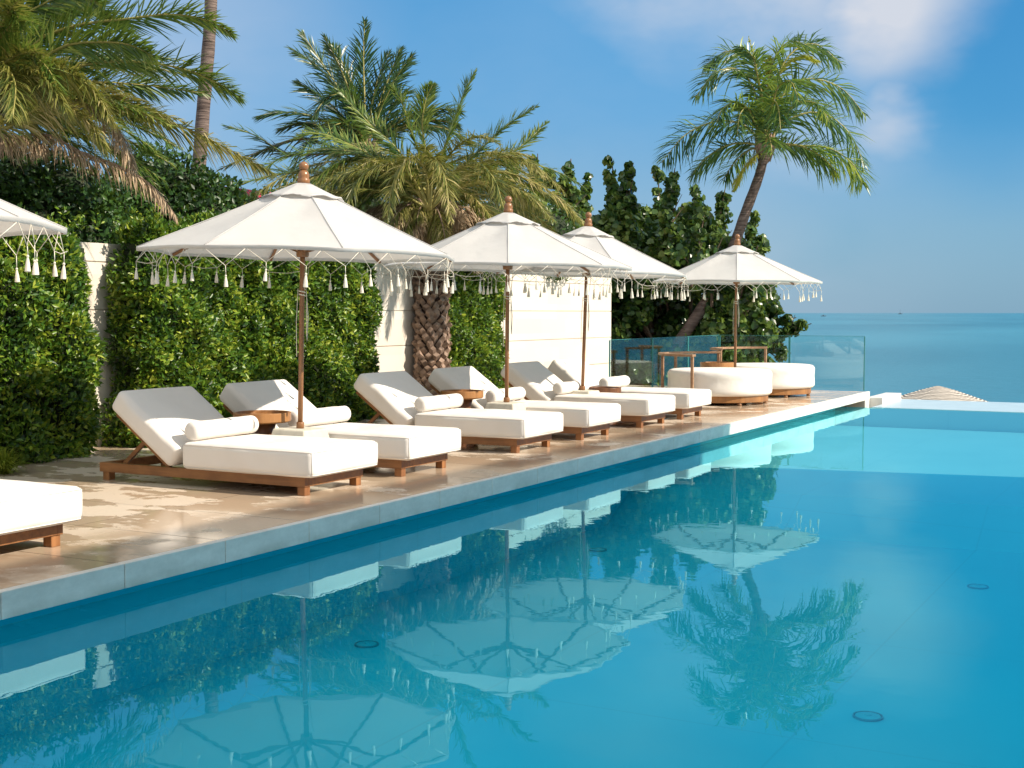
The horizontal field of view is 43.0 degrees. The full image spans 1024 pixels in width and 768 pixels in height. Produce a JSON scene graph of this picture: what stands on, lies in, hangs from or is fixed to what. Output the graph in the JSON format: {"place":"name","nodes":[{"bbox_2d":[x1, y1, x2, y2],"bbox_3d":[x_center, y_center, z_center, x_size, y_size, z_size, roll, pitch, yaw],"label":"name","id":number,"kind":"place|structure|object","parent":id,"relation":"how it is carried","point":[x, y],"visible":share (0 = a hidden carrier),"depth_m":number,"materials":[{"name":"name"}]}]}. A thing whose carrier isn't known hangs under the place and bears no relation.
{"place":"outdoors","nodes":[
{"label":"outdoors","id":0,"kind":"place"},
{"bbox_2d":[224,186,271,198],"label":"red roofed house","id":1,"kind":"structure","parent":0,"point":[248,191],"depth_m":25.35,"materials":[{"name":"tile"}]},
{"bbox_2d":[0,385,865,588],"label":"deck","id":2,"kind":"structure","parent":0,"point":[126,516],"depth_m":10.06,"materials":[{"name":"stone"}]},
{"bbox_2d":[0,446,32,474],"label":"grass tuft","id":3,"kind":"object","parent":2,"relation":"on","point":[7,465],"visible":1,"depth_m":11.24,"materials":[{"name":"green plant"}]},
{"bbox_2d":[0,199,67,281],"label":"parasol","id":4,"kind":"object","parent":2,"relation":"on","point":[16,220],"visible":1,"depth_m":7.70,"materials":[{"name":"fabric"}]},
{"bbox_2d":[0,479,82,546],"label":"sun lounger","id":5,"kind":"object","parent":2,"relation":"on","point":[29,510],"visible":1,"depth_m":7.55,"materials":[{"name":"white fabric"}]},
{"bbox_2d":[0,202,107,464],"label":"clipped hedge","id":6,"kind":"object","parent":2,"relation":"on","point":[52,347],"visible":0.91,"depth_m":12.24,"materials":[{"name":"green plant"}]},
{"bbox_2d":[100,202,276,447],"bbox_3d":[-3.500,-0.646,14.360,0.986,2.650,2.383,2,4,28],"label":"clipped hedge","id":7,"kind":"object","parent":2,"relation":"on","point":[201,334],"visible":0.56,"depth_m":13.78,"materials":[{"name":"green plant"}]},
{"bbox_2d":[100,386,377,495],"bbox_3d":[-2.274,0.435,10.678,2.262,0.754,0.920,2,4,28],"label":"sun lounger","id":8,"kind":"object","parent":2,"relation":"on","point":[155,421],"visible":0.96,"depth_m":10.43,"materials":[{"name":"white fabric"}]},
{"bbox_2d":[185,415,258,440],"bbox_3d":[-2.395,0.361,10.769,0.156,0.156,0.804,2,4,27],"label":"bolster pillow","id":9,"kind":"object","parent":8,"relation":"on","point":[209,429],"visible":1,"depth_m":10.66,"materials":[{"name":"beige fabric"}]},
{"bbox_2d":[233,410,290,434],"bbox_3d":[-2.181,0.510,11.367,0.500,0.530,0.500,2,4,28],"label":"side table","id":10,"kind":"object","parent":2,"relation":"on","point":[268,420],"visible":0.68,"depth_m":11.25,"materials":[{"name":"brown wood"}]},
{"bbox_2d":[134,162,454,437],"bbox_3d":[-1.786,-0.548,11.120,2.543,2.684,2.595,0,3,1],"label":"parasol","id":11,"kind":"object","parent":2,"relation":"on","point":[302,220],"visible":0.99,"depth_m":10.56,"materials":[{"name":"fabric"}]},
{"bbox_2d":[252,261,383,423],"bbox_3d":[-2.473,-0.687,16.401,0.974,2.533,2.722,2,4,28],"label":"clipped hedge","id":12,"kind":"object","parent":2,"relation":"on","point":[340,351],"visible":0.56,"depth_m":16.15,"materials":[{"name":"green plant"}]},
{"bbox_2d":[220,379,460,476],"bbox_3d":[-1.649,0.371,11.840,2.254,0.755,0.917,2,4,28],"label":"sun lounger","id":13,"kind":"object","parent":2,"relation":"on","point":[401,448],"visible":0.57,"depth_m":11.57,"materials":[{"name":"white fabric"}]},
{"bbox_2d":[287,406,350,426],"bbox_3d":[-1.766,0.297,11.940,0.156,0.156,0.804,2,4,30],"label":"bolster pillow","id":14,"kind":"object","parent":13,"relation":"on","point":[325,415],"visible":0.77,"depth_m":11.88,"materials":[{"name":"beige fabric"}]},
{"bbox_2d":[0,391,869,619],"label":"deck edge stones","id":15,"kind":"object","parent":2,"relation":"attached to","point":[22,599],"visible":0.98,"depth_m":8.86,"materials":[{"name":"white stone"}]},
{"bbox_2d":[354,371,562,452],"bbox_3d":[-0.646,0.269,13.705,2.269,0.755,0.931,2,4,28],"label":"sun lounger","id":16,"kind":"object","parent":2,"relation":"on","point":[391,397],"visible":0.87,"depth_m":13.36,"materials":[{"name":"white fabric"}]},
{"bbox_2d":[414,393,463,411],"bbox_3d":[-0.770,0.195,13.797,0.158,0.158,0.804,2,4,28],"label":"bolster pillow","id":17,"kind":"object","parent":16,"relation":"on","point":[436,402],"visible":1,"depth_m":13.67,"materials":[{"name":"beige fabric"}]},
{"bbox_2d":[441,389,483,408],"bbox_3d":[-0.557,0.337,14.520,0.480,0.530,0.480,2,4,28],"label":"side table","id":18,"kind":"object","parent":2,"relation":"on","point":[469,395],"visible":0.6,"depth_m":14.39,"materials":[{"name":"brown wood"}]},
{"bbox_2d":[447,271,510,388],"bbox_3d":[-0.768,-0.908,20.064,1.246,2.549,2.232,2,4,28],"label":"clipped hedge","id":19,"kind":"object","parent":2,"relation":"on","point":[476,328],"visible":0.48,"depth_m":19.76,"materials":[{"name":"green plant"}]},
{"bbox_2d":[382,196,633,409],"bbox_3d":[-0.051,-0.730,14.361,2.631,2.678,2.630,2,4,28],"label":"parasol","id":20,"kind":"object","parent":2,"relation":"on","point":[507,241],"visible":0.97,"depth_m":13.81,"materials":[{"name":"fabric"}]},
{"bbox_2d":[428,366,620,439],"bbox_3d":[0.059,0.198,14.997,2.265,0.755,0.922,2,4,28],"label":"sun lounger","id":21,"kind":"object","parent":2,"relation":"on","point":[580,419],"visible":0.47,"depth_m":14.74,"materials":[{"name":"white fabric"}]},
{"bbox_2d":[485,387,525,401],"bbox_3d":[-0.071,0.124,15.100,0.156,0.156,0.804,2,3,26],"label":"bolster pillow","id":22,"kind":"object","parent":21,"relation":"on","point":[515,393],"visible":0.9,"depth_m":14.91,"materials":[{"name":"beige fabric"}]},
{"bbox_2d":[479,212,688,393],"bbox_3d":[0.957,-0.848,16.622,2.574,2.686,2.554,-2,4,-37],"label":"parasol","id":23,"kind":"object","parent":2,"relation":"on","point":[641,264],"visible":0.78,"depth_m":16.23,"materials":[{"name":"fabric"}]},
{"bbox_2d":[501,361,674,427],"bbox_3d":[0.878,0.112,16.571,2.258,0.755,0.932,2,4,29],"label":"sun lounger","id":24,"kind":"object","parent":2,"relation":"on","point":[536,380],"visible":0.7,"depth_m":16.32,"materials":[{"name":"white fabric"}]},
{"bbox_2d":[553,380,589,393],"bbox_3d":[0.760,0.039,16.648,0.157,0.157,0.804,2,4,29],"label":"bolster pillow","id":25,"kind":"object","parent":24,"relation":"on","point":[565,387],"visible":0.87,"depth_m":16.44,"materials":[{"name":"beige fabric"}]},
{"bbox_2d":[588,386,620,392],"bbox_3d":[1.215,0.252,17.086,0.440,0.420,0.440,2,4,28],"label":"side table","id":26,"kind":"object","parent":2,"relation":"on","point":[609,389],"visible":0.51,"depth_m":16.91,"materials":[{"name":"brown wood"}]},
{"bbox_2d":[548,358,710,419],"bbox_3d":[1.517,0.047,17.773,2.259,0.755,0.928,2,4,28],"label":"sun lounger","id":27,"kind":"object","parent":2,"relation":"on","point":[689,400],"visible":0.41,"depth_m":17.59,"materials":[{"name":"white fabric"}]},
{"bbox_2d":[599,375,629,386],"bbox_3d":[1.412,-0.027,17.863,0.157,0.157,0.804,2,4,27],"label":"bolster pillow","id":28,"kind":"object","parent":27,"relation":"on","point":[620,381],"visible":0.85,"depth_m":17.74,"materials":[{"name":"beige fabric"}]},
{"bbox_2d":[658,351,720,388],"bbox_3d":[2.699,-0.107,20.392,0.775,0.775,1.857,1,3,22],"label":"curved rail table","id":29,"kind":"object","parent":2,"relation":"on","point":[691,354],"visible":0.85,"depth_m":20.09,"materials":[{"name":"brown wood"}]},
{"bbox_2d":[700,362,733,366],"bbox_3d":[3.307,-0.053,21.004,0.540,0.600,0.540,2,4,28],"label":"side table","id":30,"kind":"object","parent":2,"relation":"on","point":[716,364],"visible":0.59,"depth_m":20.78,"materials":[{"name":"brown wood"}]},
{"bbox_2d":[667,367,771,405],"bbox_3d":[3.221,0.024,20.188,1.608,0.535,1.608,2,4,28],"label":"round daybed","id":31,"kind":"object","parent":2,"relation":"on","point":[738,386],"visible":0.75,"depth_m":19.50,"materials":[{"name":"beige fabric"}]},
{"bbox_2d":[651,234,822,366],"bbox_3d":[3.666,-1.109,21.285,2.611,2.678,2.637,2,4,28],"label":"parasol","id":32,"kind":"object","parent":2,"relation":"on","point":[736,264],"visible":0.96,"depth_m":20.67,"materials":[{"name":"fabric"}]},
{"bbox_2d":[609,335,864,390],"bbox_3d":[3.864,-0.280,21.448,2.714,0.965,5.032,2,4,28],"label":"glass balustrade","id":33,"kind":"object","parent":2,"relation":"on","point":[719,342],"visible":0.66,"depth_m":23.00,"materials":[{"name":"clear glass"}]},
{"bbox_2d":[710,347,766,362],"bbox_3d":[3.803,-0.236,22.519,0.542,0.800,1.659,3,4,41],"label":"curved rail table","id":34,"kind":"object","parent":2,"relation":"on","point":[722,348],"visible":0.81,"depth_m":22.84,"materials":[{"name":"brown wood"}]},
{"bbox_2d":[736,363,814,397],"bbox_3d":[4.316,-0.079,22.081,1.608,0.535,1.608,2,4,28],"label":"round daybed","id":35,"kind":"object","parent":2,"relation":"on","point":[793,379],"visible":0.52,"depth_m":21.39,"materials":[{"name":"beige fabric"}]},
{"bbox_2d":[869,393,900,407],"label":"pool sill","id":36,"kind":"structure","parent":2,"relation":"attached to","point":[880,399],"depth_m":23.34,"materials":[{"name":"white stone"}]},
{"bbox_2d":[0,471,1023,767],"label":"pool basin","id":37,"kind":"object","parent":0,"point":[526,627],"visible":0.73,"depth_m":8.43,"materials":[{"name":"tile"}]},
{"bbox_2d":[354,640,378,647],"bbox_3d":[-0.986,1.760,8.819,0.166,0.017,0.166,2,4,28],"label":"pool drain","id":38,"kind":"object","parent":37,"relation":"in","point":[366,644],"visible":1,"depth_m":8.80,"materials":[{"name":"plastic"}]},
{"bbox_2d":[589,548,606,551],"bbox_3d":[0.816,1.568,12.335,0.166,0.017,0.166,2,4,28],"label":"pool drain","id":39,"kind":"object","parent":37,"relation":"on","point":[598,549],"visible":1,"depth_m":12.31,"materials":[{"name":"plastic"}]},
{"bbox_2d":[852,711,882,721],"bbox_3d":[1.982,1.846,7.244,0.166,0.017,0.166,2,4,28],"label":"pool drain","id":40,"kind":"object","parent":37,"relation":"in","point":[870,716],"visible":1,"depth_m":7.22,"materials":[{"name":"plastic"}]},
{"bbox_2d":[967,584,988,588],"bbox_3d":[3.826,1.659,10.678,0.166,0.017,0.166,2,4,28],"label":"pool drain","id":41,"kind":"object","parent":37,"relation":"in","point":[977,586],"visible":1,"depth_m":10.65,"materials":[{"name":"plastic"}]},
{"bbox_2d":[2,0,1023,312],"label":"sky","id":42,"kind":"structure","parent":0,"point":[940,229],"materials":[{"name":"blue"}]},
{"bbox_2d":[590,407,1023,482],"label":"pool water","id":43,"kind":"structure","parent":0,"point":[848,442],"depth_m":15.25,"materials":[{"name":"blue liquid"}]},
{"bbox_2d":[768,313,1023,402],"bbox_3d":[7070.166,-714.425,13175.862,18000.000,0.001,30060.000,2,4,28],"label":"sea","id":44,"kind":"structure","parent":0,"point":[979,355],"depth_m":216.70,"materials":[{"name":"liquid"}]},
{"bbox_2d":[872,399,1023,412],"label":"infinity edge","id":45,"kind":"object","parent":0,"point":[960,405],"visible":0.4,"depth_m":22.38,"materials":[{"name":"stone"}]},
{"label":"garden ground","id":46,"kind":"structure","parent":0,"visible":0},
{"bbox_2d":[0,130,135,244],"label":"broadleaf bush","id":47,"kind":"object","parent":46,"relation":"on","point":[40,190],"visible":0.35,"depth_m":15.16,"materials":[{"name":"green plant"}]},
{"bbox_2d":[0,0,277,223],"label":"date palm","id":48,"kind":"object","parent":46,"relation":"on","point":[47,90],"visible":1,"depth_m":12.70,"materials":[{"name":"green plant"}]},
{"bbox_2d":[93,141,257,226],"bbox_3d":[-4.738,-1.404,17.944,2.468,3.959,2.619,2,4,28],"label":"broadleaf bush","id":49,"kind":"object","parent":46,"relation":"on","point":[188,191],"visible":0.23,"depth_m":17.68,"materials":[{"name":"green plant"}]},
{"bbox_2d":[192,0,216,173],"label":"coconut palm","id":50,"kind":"object","parent":46,"relation":"on","point":[203,105],"visible":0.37,"depth_m":21.91,"materials":[{"name":"brown plant"}]},
{"bbox_2d":[8,238,610,446],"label":"garden wall","id":51,"kind":"structure","parent":46,"relation":"on","point":[547,329],"depth_m":21.82,"materials":[{"name":"paint"}]},
{"bbox_2d":[215,16,478,186],"bbox_3d":[-3.110,-3.233,24.098,4.316,7.128,3.871,-1,3,-22],"label":"coconut palm","id":52,"kind":"object","parent":46,"relation":"on","point":[382,101],"visible":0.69,"depth_m":23.82,"materials":[{"name":"green plant"}]},
{"bbox_2d":[236,68,586,395],"bbox_3d":[-1.297,-1.945,18.635,4.938,5.067,4.581,2,4,28],"label":"date palm","id":53,"kind":"object","parent":46,"relation":"on","point":[426,211],"visible":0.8,"depth_m":18.18,"materials":[{"name":"green plant"}]},
{"bbox_2d":[239,163,585,283],"bbox_3d":[-1.739,-1.640,22.200,6.748,4.051,2.639,-1,3,-24],"label":"broadleaf bush","id":54,"kind":"object","parent":46,"relation":"on","point":[562,226],"visible":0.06,"depth_m":22.47,"materials":[{"name":"green plant"}]},
{"bbox_2d":[500,151,810,385],"bbox_3d":[3.019,-2.384,28.975,6.930,5.861,5.315,0,3,-3],"label":"broadleaf tree","id":55,"kind":"object","parent":46,"relation":"on","point":[696,231],"visible":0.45,"depth_m":27.60,"materials":[{"name":"green plant"}]},
{"bbox_2d":[635,30,875,384],"bbox_3d":[5.275,-3.683,27.466,4.669,7.802,3.543,2,4,28],"label":"coconut palm","id":56,"kind":"object","parent":46,"relation":"on","point":[763,112],"visible":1,"depth_m":27.26,"materials":[{"name":"green plant"}]},
{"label":"terrace","id":57,"kind":"structure","parent":0,"visible":0},
{"bbox_2d":[634,470,1023,506],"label":"pool step","id":58,"kind":"object","parent":57,"relation":"on","point":[939,490],"visible":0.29,"depth_m":14.40,"materials":[{"name":"tile"}]},
{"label":"beach","id":59,"kind":"structure","parent":0,"visible":0},
{"bbox_2d":[901,386,987,401],"bbox_3d":[12.120,1.596,37.086,4.700,3.079,4.700,2,4,28],"label":"thatched beach parasol","id":60,"kind":"object","parent":59,"relation":"on","point":[938,393],"visible":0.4,"depth_m":36.43,"materials":[{"name":"beige plant"}]}
]}

